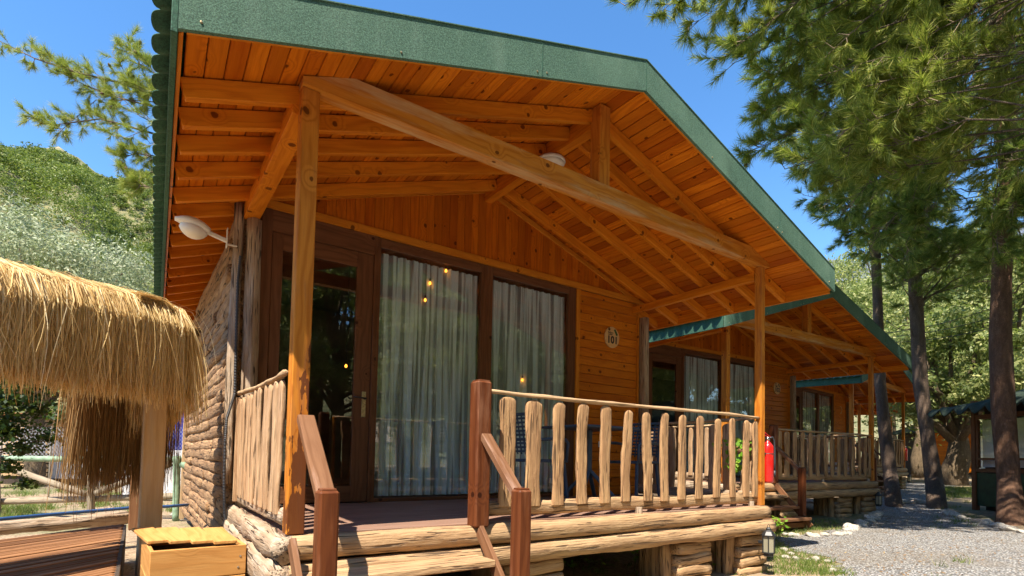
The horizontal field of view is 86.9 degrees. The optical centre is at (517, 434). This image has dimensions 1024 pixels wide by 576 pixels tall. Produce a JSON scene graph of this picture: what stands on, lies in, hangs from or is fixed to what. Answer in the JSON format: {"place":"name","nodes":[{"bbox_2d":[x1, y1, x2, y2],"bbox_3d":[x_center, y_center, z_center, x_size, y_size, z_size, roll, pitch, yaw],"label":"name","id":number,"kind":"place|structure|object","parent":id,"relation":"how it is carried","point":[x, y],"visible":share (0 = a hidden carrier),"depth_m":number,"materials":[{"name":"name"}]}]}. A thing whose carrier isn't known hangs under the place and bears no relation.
{"place":"outdoors","nodes":[
{"label":"outdoors","id":0,"kind":"place"},
{"bbox_2d":[0,412,115,485],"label":"slatted shed","id":1,"kind":"structure","parent":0,"point":[54,467],"depth_m":15.47,"materials":[{"name":"white paint"}]},
{"bbox_2d":[0,146,981,458],"bbox_3d":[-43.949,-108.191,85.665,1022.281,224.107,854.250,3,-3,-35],"label":"hillside","id":2,"kind":"structure","parent":0,"point":[72,230],"depth_m":111.72,"materials":[{"name":"green plant"}]},
{"bbox_2d":[0,141,153,409],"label":"hillside forest","id":3,"kind":"object","parent":2,"relation":"on","point":[66,172],"visible":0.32,"depth_m":120.33,"materials":[{"name":"green plant"}]},
{"bbox_2d":[0,476,1023,575],"bbox_3d":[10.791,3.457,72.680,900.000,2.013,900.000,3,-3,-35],"label":"ground","id":4,"kind":"structure","parent":0,"point":[622,557],"depth_m":7.35,"materials":[{"name":"soil"}]},
{"bbox_2d":[0,371,71,489],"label":"leafy shrub","id":5,"kind":"object","parent":4,"relation":"on","point":[11,431],"visible":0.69,"depth_m":4.69,"materials":[{"name":"green plant"}]},
{"bbox_2d":[0,524,125,575],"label":"slatted platform","id":6,"kind":"structure","parent":4,"relation":"on","point":[97,551],"depth_m":3.96,"materials":[{"name":"brown wood"}]},
{"bbox_2d":[0,511,128,534],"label":"kerb log","id":7,"kind":"object","parent":4,"relation":"on","point":[46,524],"visible":0.96,"depth_m":5.76,"materials":[{"name":"wood"}]},
{"bbox_2d":[0,189,153,486],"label":"olive tree","id":8,"kind":"object","parent":4,"relation":"on","point":[83,262],"visible":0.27,"depth_m":14.34,"materials":[{"name":"green plant"}]},
{"bbox_2d":[0,22,156,201],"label":"pine tree","id":9,"kind":"object","parent":4,"relation":"on","point":[142,88],"visible":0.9,"depth_m":10.42,"materials":[{"name":"green plant"}]},
{"bbox_2d":[0,483,171,518],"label":"weeds","id":10,"kind":"object","parent":4,"relation":"on","point":[23,509],"visible":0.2,"depth_m":10.27,"materials":[{"name":"green plant"}]},
{"bbox_2d":[0,426,182,496],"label":"wire fence","id":11,"kind":"object","parent":4,"relation":"on","point":[50,454],"visible":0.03,"depth_m":11.50,"materials":[{"name":"grey metal"}]},
{"bbox_2d":[0,453,185,520],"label":"pole fence","id":12,"kind":"object","parent":4,"relation":"on","point":[40,500],"visible":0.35,"depth_m":9.05,"materials":[{"name":"beige wood"}]},
{"bbox_2d":[0,503,188,520],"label":"hose","id":13,"kind":"object","parent":4,"relation":"on","point":[68,513],"visible":0.89,"depth_m":6.16,"materials":[{"name":"blue"}]},
{"bbox_2d":[0,258,220,575],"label":"straw awning","id":14,"kind":"object","parent":4,"relation":"on","point":[124,367],"visible":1,"depth_m":4.00,"materials":[{"name":"beige wicker"}]},
{"bbox_2d":[80,273,153,478],"bbox_3d":[-13.597,-1.895,19.118,5.432,7.356,5.839,3,-3,-35],"label":"olive tree","id":15,"kind":"object","parent":4,"relation":"on","point":[143,292],"depth_m":17.80,"materials":[{"name":"green plant"}]},
{"bbox_2d":[122,416,183,499],"bbox_3d":[-8.170,0.144,12.885,1.500,2.700,1.728,1,-2,0],"label":"water tank","id":16,"kind":"object","parent":4,"relation":"on","point":[170,485],"depth_m":12.21,"materials":[{"name":"white paint"}]},
{"bbox_2d":[131,527,246,575],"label":"wooden box","id":17,"kind":"object","parent":4,"relation":"on","point":[193,551],"visible":1,"depth_m":3.41,"materials":[{"name":"yellow wood"}]},
{"bbox_2d":[151,0,835,575],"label":"cabin","id":18,"kind":"object","parent":4,"relation":"on","point":[307,152],"visible":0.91,"depth_m":4.90,"materials":[{"name":"brown wood"}]},
{"bbox_2d":[175,215,236,247],"bbox_3d":[-2.587,-1.689,4.500,0.461,0.184,0.148,3,-3,-35],"label":"wall lamp","id":19,"kind":"object","parent":18,"relation":"attached to","point":[191,227],"visible":1,"depth_m":4.41,"materials":[{"name":"white plastic"}]},
{"bbox_2d":[222,255,241,519],"bbox_3d":[-2.404,-0.385,4.537,0.081,2.277,0.025,3,-3,-35],"label":"cable conduit","id":20,"kind":"object","parent":18,"relation":"on","point":[234,391],"visible":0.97,"depth_m":4.54,"materials":[{"name":"grey"}]},
{"bbox_2d":[267,232,373,503],"bbox_3d":[-1.830,-0.585,5.053,0.936,2.437,0.119,3,-3,-35],"label":"door","id":21,"kind":"structure","parent":18,"relation":"in","point":[363,263],"depth_m":5.24,"materials":[{"name":"brown wood"}]},
{"bbox_2d":[345,266,349,367],"bbox_3d":[-1.764,-1.322,5.620,0.028,1.261,0.027,3,-3,-35],"label":"pendant bulb","id":22,"kind":"object","parent":18,"relation":"hanging from","point":[347,328],"visible":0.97,"depth_m":5.61,"materials":[{"name":"orange"}]},
{"bbox_2d":[371,238,487,501],"bbox_3d":[-0.929,-0.629,5.783,1.278,2.642,0.142,3,-3,-35],"label":"window","id":23,"kind":"structure","parent":18,"relation":"in","point":[448,400],"depth_m":5.79,"materials":[{"name":"clear glass"}]},
{"bbox_2d":[521,316,523,381],"bbox_3d":[0.070,-1.258,6.524,0.028,1.239,0.027,3,-3,-35],"label":"pendant bulb","id":24,"kind":"object","parent":18,"relation":"hanging from","point":[523,334],"visible":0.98,"depth_m":6.51,"materials":[{"name":"orange"}]},
{"bbox_2d":[485,266,575,497],"bbox_3d":[0.139,-0.576,6.535,1.334,2.642,0.143,3,-3,-35],"label":"window","id":25,"kind":"structure","parent":18,"relation":"in","point":[496,305],"depth_m":6.62,"materials":[{"name":"clear glass"}]},
{"bbox_2d":[515,412,569,498],"bbox_3d":[0.179,0.251,5.478,0.558,0.906,0.502,3,-3,-42],"label":"porch chair","id":26,"kind":"object","parent":18,"relation":"on","point":[522,426],"visible":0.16,"depth_m":5.33,"materials":[{"name":"blue plastic"}]},
{"bbox_2d":[539,153,565,165],"bbox_3d":[0.319,-2.598,5.194,0.284,0.077,0.284,3,-3,-35],"label":"ceiling lamp","id":27,"kind":"object","parent":18,"relation":"attached to","point":[557,158],"visible":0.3,"depth_m":5.09,"materials":[{"name":"white plastic"}]},
{"bbox_2d":[541,424,638,496],"bbox_3d":[0.759,0.318,5.741,0.780,0.799,0.700,3,-3,-35],"label":"porch table","id":28,"kind":"object","parent":18,"relation":"on","point":[591,428],"visible":0.59,"depth_m":5.72,"materials":[{"name":"blue plastic"}]},
{"bbox_2d":[604,327,618,347],"bbox_3d":[1.264,-1.303,7.246,0.267,0.284,0.018,3,-3,-35],"label":"room sign","id":29,"kind":"object","parent":18,"relation":"attached to","point":[611,336],"visible":1,"depth_m":7.23,"materials":[{"name":"grey"}]},
{"bbox_2d":[610,422,659,496],"bbox_3d":[1.320,0.302,6.142,0.558,0.906,0.502,3,-3,-44],"label":"porch chair","id":30,"kind":"object","parent":18,"relation":"on","point":[638,447],"visible":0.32,"depth_m":6.14,"materials":[{"name":"blue plastic"}]},
{"bbox_2d":[712,438,751,473],"bbox_3d":[2.408,0.353,6.101,0.128,0.669,0.486,3,-3,-35],"label":"climbing plant","id":31,"kind":"object","parent":18,"relation":"attached to","point":[738,467],"visible":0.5,"depth_m":6.04,"materials":[{"name":"green plant"}]},
{"bbox_2d":[758,524,774,556],"bbox_3d":[2.601,1.095,5.624,0.153,0.328,0.151,1,-2,11],"label":"lantern","id":32,"kind":"object","parent":18,"relation":"attached to","point":[767,541],"visible":1,"depth_m":5.57,"materials":[{"name":"beige glass"}]},
{"bbox_2d":[765,432,775,482],"bbox_3d":[2.772,0.254,5.965,0.152,0.554,0.148,0,-3,20],"label":"fire extinguisher","id":33,"kind":"object","parent":18,"relation":"attached to","point":[770,461],"visible":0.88,"depth_m":5.92,"materials":[{"name":"red metal"}]},
{"bbox_2d":[631,549,638,570],"bbox_3d":[1.256,1.313,5.706,0.095,0.289,0.118,3,-3,-35],"label":"sprout","id":34,"kind":"object","parent":4,"relation":"on","point":[635,556],"visible":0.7,"depth_m":5.69,"materials":[{"name":"green plant"}]},
{"bbox_2d":[556,553,766,575],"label":"sparse weeds","id":35,"kind":"object","parent":4,"relation":"on","point":[603,570],"visible":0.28,"depth_m":5.86,"materials":[{"name":"green plant"}]},
{"bbox_2d":[640,284,911,529],"bbox_3d":[3.519,-0.488,13.170,6.388,4.654,8.709,3,-3,-32],"label":"cabin","id":36,"kind":"object","parent":4,"relation":"on","point":[707,364],"visible":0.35,"depth_m":11.11,"materials":[{"name":"brown wood"}]},
{"bbox_2d":[649,353,681,471],"bbox_3d":[2.929,-0.370,10.773,0.936,2.437,0.046,3,-3,-32],"label":"door","id":37,"kind":"structure","parent":36,"relation":"in","point":[677,361],"depth_m":10.93,"materials":[{"name":"brown wood"}]},
{"bbox_2d":[684,349,720,473],"bbox_3d":[3.882,-0.416,11.429,1.278,2.642,0.142,3,-3,-32],"label":"window","id":38,"kind":"structure","parent":36,"relation":"in","point":[708,405],"depth_m":11.51,"materials":[{"name":"clear"}]},
{"bbox_2d":[730,357,754,477],"bbox_3d":[4.984,-0.364,12.131,1.334,2.642,0.143,3,-3,-32],"label":"window","id":39,"kind":"structure","parent":36,"relation":"in","point":[742,374],"depth_m":12.21,"materials":[{"name":"clear"}]},
{"bbox_2d":[773,383,780,393],"bbox_3d":[6.140,-1.092,12.788,0.267,0.284,0.019,3,-3,-32],"label":"room sign","id":40,"kind":"object","parent":36,"relation":"attached to","point":[776,388],"visible":1,"depth_m":12.77,"materials":[{"name":"grey"}]},
{"bbox_2d":[873,492,882,505],"bbox_3d":[7.404,1.302,11.103,0.153,0.328,0.151,1,-2,13],"label":"lantern","id":41,"kind":"object","parent":36,"relation":"attached to","point":[878,498],"visible":1,"depth_m":11.06,"materials":[{"name":"black metal"}]},
{"bbox_2d":[772,516,789,532],"bbox_3d":[3.940,1.396,8.231,0.384,0.316,0.409,-1,-3,36],"label":"sprout","id":42,"kind":"object","parent":4,"relation":"on","point":[779,520],"visible":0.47,"depth_m":8.18,"materials":[{"name":"green plant"}]},
{"bbox_2d":[788,532,796,536],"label":"rock","id":43,"kind":"object","parent":4,"relation":"on","point":[792,533],"visible":0.75,"depth_m":8.05,"materials":[{"name":"stone"}]},
{"bbox_2d":[760,517,856,575],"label":"grass","id":44,"kind":"structure","parent":4,"relation":"on","point":[806,563],"depth_m":6.26,"materials":[{"name":"green plant"}]},
{"bbox_2d":[604,0,1023,201],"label":"pine tree","id":45,"kind":"object","parent":4,"relation":"on","point":[908,77],"visible":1,"depth_m":7.03,"materials":[{"name":"green plant"}]},
{"bbox_2d":[796,370,914,491],"bbox_3d":[9.391,-0.327,20.190,6.388,4.654,8.709,3,-3,-40],"label":"cabin","id":46,"kind":"object","parent":4,"relation":"on","point":[820,402],"visible":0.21,"depth_m":18.81,"materials":[{"name":"brown wood"}]},
{"bbox_2d":[796,392,801,461],"bbox_3d":[9.108,-0.205,17.738,0.936,2.437,0.046,3,-3,-40],"label":"door","id":47,"kind":"structure","parent":46,"relation":"in","point":[798,394],"depth_m":17.96,"materials":[{"name":"brown wood"}]},
{"bbox_2d":[803,387,818,465],"bbox_3d":[9.971,-0.247,18.508,1.278,2.642,0.142,3,-3,-40],"label":"window","id":48,"kind":"structure","parent":46,"relation":"in","point":[810,396],"depth_m":18.68,"materials":[{"name":"brown"}]},
{"bbox_2d":[818,391,833,461],"bbox_3d":[10.976,-0.192,19.343,1.334,2.642,0.143,3,-3,-40],"label":"window","id":49,"kind":"structure","parent":46,"relation":"in","point":[826,400],"depth_m":19.54,"materials":[{"name":"brown"}]},
{"bbox_2d":[905,446,907,460],"bbox_3d":[13.642,0.648,18.987,0.152,0.554,0.148,1,-2,16],"label":"fire extinguisher","id":50,"kind":"object","parent":46,"relation":"attached to","point":[906,454],"visible":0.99,"depth_m":18.94,"materials":[{"name":"red metal"}]},
{"bbox_2d":[905,473,911,482],"bbox_3d":[13.496,1.489,18.635,0.153,0.328,0.151,1,-2,6],"label":"lantern","id":51,"kind":"object","parent":46,"relation":"attached to","point":[909,476],"visible":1,"depth_m":18.58,"materials":[{"name":"black metal"}]},
{"bbox_2d":[856,521,868,524],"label":"rock","id":52,"kind":"object","parent":4,"relation":"on","point":[864,522],"visible":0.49,"depth_m":9.45,"materials":[{"name":"stone"}]},
{"bbox_2d":[830,251,906,324],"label":"olive tree","id":53,"kind":"object","parent":4,"relation":"on","point":[843,261],"depth_m":40.24,"materials":[{"name":"green plant"}]},
{"bbox_2d":[854,403,897,466],"bbox_3d":[14.085,-0.169,27.506,6.388,4.654,8.709,3,-3,-42],"label":"cabin","id":54,"kind":"object","parent":4,"relation":"on","point":[860,410],"depth_m":26.44,"materials":[{"name":"brown wood"}]},
{"bbox_2d":[738,0,1023,525],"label":"pine tree","id":55,"kind":"object","parent":4,"relation":"on","point":[1002,225],"visible":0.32,"depth_m":9.81,"materials":[{"name":"green plant"}]},
{"bbox_2d":[792,4,980,506],"bbox_3d":[10.180,-6.177,14.976,6.774,16.629,3.908,1,-2,-5],"label":"pine tree","id":56,"kind":"object","parent":4,"relation":"on","point":[892,495],"visible":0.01,"depth_m":14.20,"materials":[{"name":"green plant"}]},
{"bbox_2d":[767,0,1023,508],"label":"pine tree","id":57,"kind":"object","parent":4,"relation":"on","point":[935,493],"visible":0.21,"depth_m":13.26,"materials":[{"name":"green plant"}]},
{"bbox_2d":[889,297,1023,342],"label":"overhead wires","id":58,"kind":"object","parent":57,"relation":"attached to","point":[956,326],"visible":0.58,"depth_m":15.11,"materials":[{"name":"black metal"}]},
{"bbox_2d":[828,236,965,467],"bbox_3d":[23.344,-4.886,33.549,10.349,14.907,10.550,-1,-3,36],"label":"olive tree","id":59,"kind":"object","parent":4,"relation":"on","point":[841,276],"visible":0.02,"depth_m":33.90,"materials":[{"name":"green plant"}]},
{"bbox_2d":[840,246,1022,477],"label":"olive tree","id":60,"kind":"object","parent":4,"relation":"on","point":[917,470],"visible":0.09,"depth_m":26.34,"materials":[{"name":"green plant"}]},
{"bbox_2d":[892,417,984,475],"bbox_3d":[23.600,0.671,29.916,4.300,3.200,3.000,1,-2,0],"label":"hut","id":61,"kind":"object","parent":4,"relation":"on","point":[942,450],"depth_m":29.02,"materials":[{"name":"brown wood"}]},
{"bbox_2d":[981,436,984,467],"bbox_3d":[24.943,1.010,28.997,0.800,1.900,0.050,1,-2,0],"label":"window","id":62,"kind":"structure","parent":61,"relation":"in","point":[981,436],"depth_m":28.97,"materials":[{"name":"grey glass"}]},
{"bbox_2d":[874,294,1023,485],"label":"olive tree","id":63,"kind":"object","parent":4,"relation":"on","point":[950,388],"visible":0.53,"depth_m":20.63,"materials":[{"name":"green plant"}]},
{"bbox_2d":[881,184,1023,420],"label":"olive tree","id":64,"kind":"object","parent":4,"relation":"on","point":[951,243],"visible":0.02,"depth_m":36.99,"materials":[{"name":"green plant"}]},
{"bbox_2d":[930,484,976,575],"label":"lawn","id":65,"kind":"structure","parent":4,"relation":"on","point":[965,490],"depth_m":15.13,"materials":[{"name":"green plant"}]},
{"bbox_2d":[948,511,960,516],"bbox_3d":[8.665,1.601,10.710,0.194,0.161,0.216,-6,11,-25],"label":"rock","id":66,"kind":"object","parent":4,"relation":"on","point":[952,513],"visible":0.57,"depth_m":10.68,"materials":[{"name":"stone"}]},
{"bbox_2d":[896,224,1023,404],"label":"olive tree","id":67,"kind":"object","parent":4,"relation":"on","point":[1020,291],"visible":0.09,"depth_m":24.51,"materials":[{"name":"green plant"}]},
{"bbox_2d":[928,389,1023,510],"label":"kiosk","id":68,"kind":"object","parent":4,"relation":"on","point":[984,485],"visible":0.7,"depth_m":11.80,"materials":[{"name":"green wood"}]},
{"bbox_2d":[975,417,1023,467],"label":"window","id":69,"kind":"structure","parent":68,"relation":"in","point":[988,458],"depth_m":11.83,"materials":[{"name":"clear glass"}]},
{"bbox_2d":[989,522,1003,526],"bbox_3d":[8.284,1.570,9.326,0.202,0.121,0.234,10,-10,-29],"label":"rock","id":70,"kind":"object","parent":4,"relation":"on","point":[995,524],"visible":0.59,"depth_m":9.29,"materials":[{"name":"stone"}]},
{"bbox_2d":[970,265,1023,420],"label":"olive tree","id":71,"kind":"object","parent":4,"relation":"on","point":[1016,325],"visible":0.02,"depth_m":28.69,"materials":[{"name":"green plant"}]},
{"bbox_2d":[0,0,1023,264],"label":"sky","id":72,"kind":"structure","parent":0,"point":[76,27],"materials":[{"name":"blue"}]},
{"bbox_2d":[775,482,1023,575],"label":"gravel path","id":73,"kind":"structure","parent":0,"point":[872,534],"depth_m":7.37,"materials":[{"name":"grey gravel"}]},
{"bbox_2d":[805,532,816,536],"bbox_3d":[4.399,1.516,8.101,0.177,0.100,0.122,10,-7,36],"label":"rock","id":74,"kind":"object","parent":73,"relation":"on","point":[809,534],"visible":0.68,"depth_m":8.07,"materials":[{"name":"stone"}]},
{"bbox_2d":[820,532,829,535],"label":"rock","id":75,"kind":"object","parent":73,"relation":"on","point":[824,534],"visible":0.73,"depth_m":8.15,"materials":[{"name":"stone"}]},
{"bbox_2d":[831,531,844,535],"bbox_3d":[4.862,1.519,8.201,0.168,0.103,0.186,-2,2,-21],"label":"rock","id":76,"kind":"object","parent":73,"relation":"on","point":[837,533],"visible":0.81,"depth_m":8.15,"materials":[{"name":"stone"}]},
{"bbox_2d":[842,523,859,530],"bbox_3d":[5.463,1.540,8.839,0.317,0.169,0.261,12,2,-24],"label":"rock","id":77,"kind":"object","parent":73,"relation":"on","point":[853,527],"visible":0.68,"depth_m":8.77,"materials":[{"name":"stone"}]},
{"bbox_2d":[864,518,876,521],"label":"rock","id":78,"kind":"object","parent":73,"relation":"on","point":[870,520],"visible":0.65,"depth_m":9.88,"materials":[{"name":"stone"}]},
{"bbox_2d":[863,514,880,519],"bbox_3d":[6.724,1.586,10.255,0.312,0.159,0.222,12,4,3],"label":"rock","id":79,"kind":"object","parent":73,"relation":"on","point":[867,516],"visible":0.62,"depth_m":10.19,"materials":[{"name":"stone"}]},
{"bbox_2d":[913,499,923,503],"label":"rock","id":80,"kind":"object","parent":73,"relation":"on","point":[917,501],"visible":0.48,"depth_m":13.43,"materials":[{"name":"grey stone"}]},
{"bbox_2d":[942,510,950,515],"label":"rock","id":81,"kind":"object","parent":73,"relation":"on","point":[945,512],"visible":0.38,"depth_m":10.89,"materials":[{"name":"stone"}]},
{"bbox_2d":[955,515,965,518],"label":"rock","id":82,"kind":"object","parent":73,"relation":"on","point":[961,516],"visible":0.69,"depth_m":10.40,"materials":[{"name":"stone"}]},
{"bbox_2d":[970,519,981,522],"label":"rock","id":83,"kind":"object","parent":73,"relation":"on","point":[975,520],"visible":0.41,"depth_m":9.83,"materials":[{"name":"grey stone"}]},
{"bbox_2d":[979,519,992,524],"bbox_3d":[8.341,1.581,9.604,0.227,0.163,0.224,-7,2,25],"label":"rock","id":84,"kind":"object","parent":73,"relation":"on","point":[985,521],"visible":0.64,"depth_m":9.56,"materials":[{"name":"stone"}]},
{"bbox_2d":[999,525,1018,530],"bbox_3d":[8.039,1.548,8.822,0.339,0.129,0.227,7,-7,-4],"label":"rock","id":85,"kind":"object","parent":73,"relation":"on","point":[1008,528],"visible":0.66,"depth_m":8.76,"materials":[{"name":"stone"}]},
{"bbox_2d":[827,230,1023,320],"bbox_3d":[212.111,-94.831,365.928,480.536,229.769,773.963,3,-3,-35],"label":"mountain","id":86,"kind":"structure","parent":0,"point":[1021,231],"depth_m":453.68,"materials":[{"name":"green plant"}]}
]}

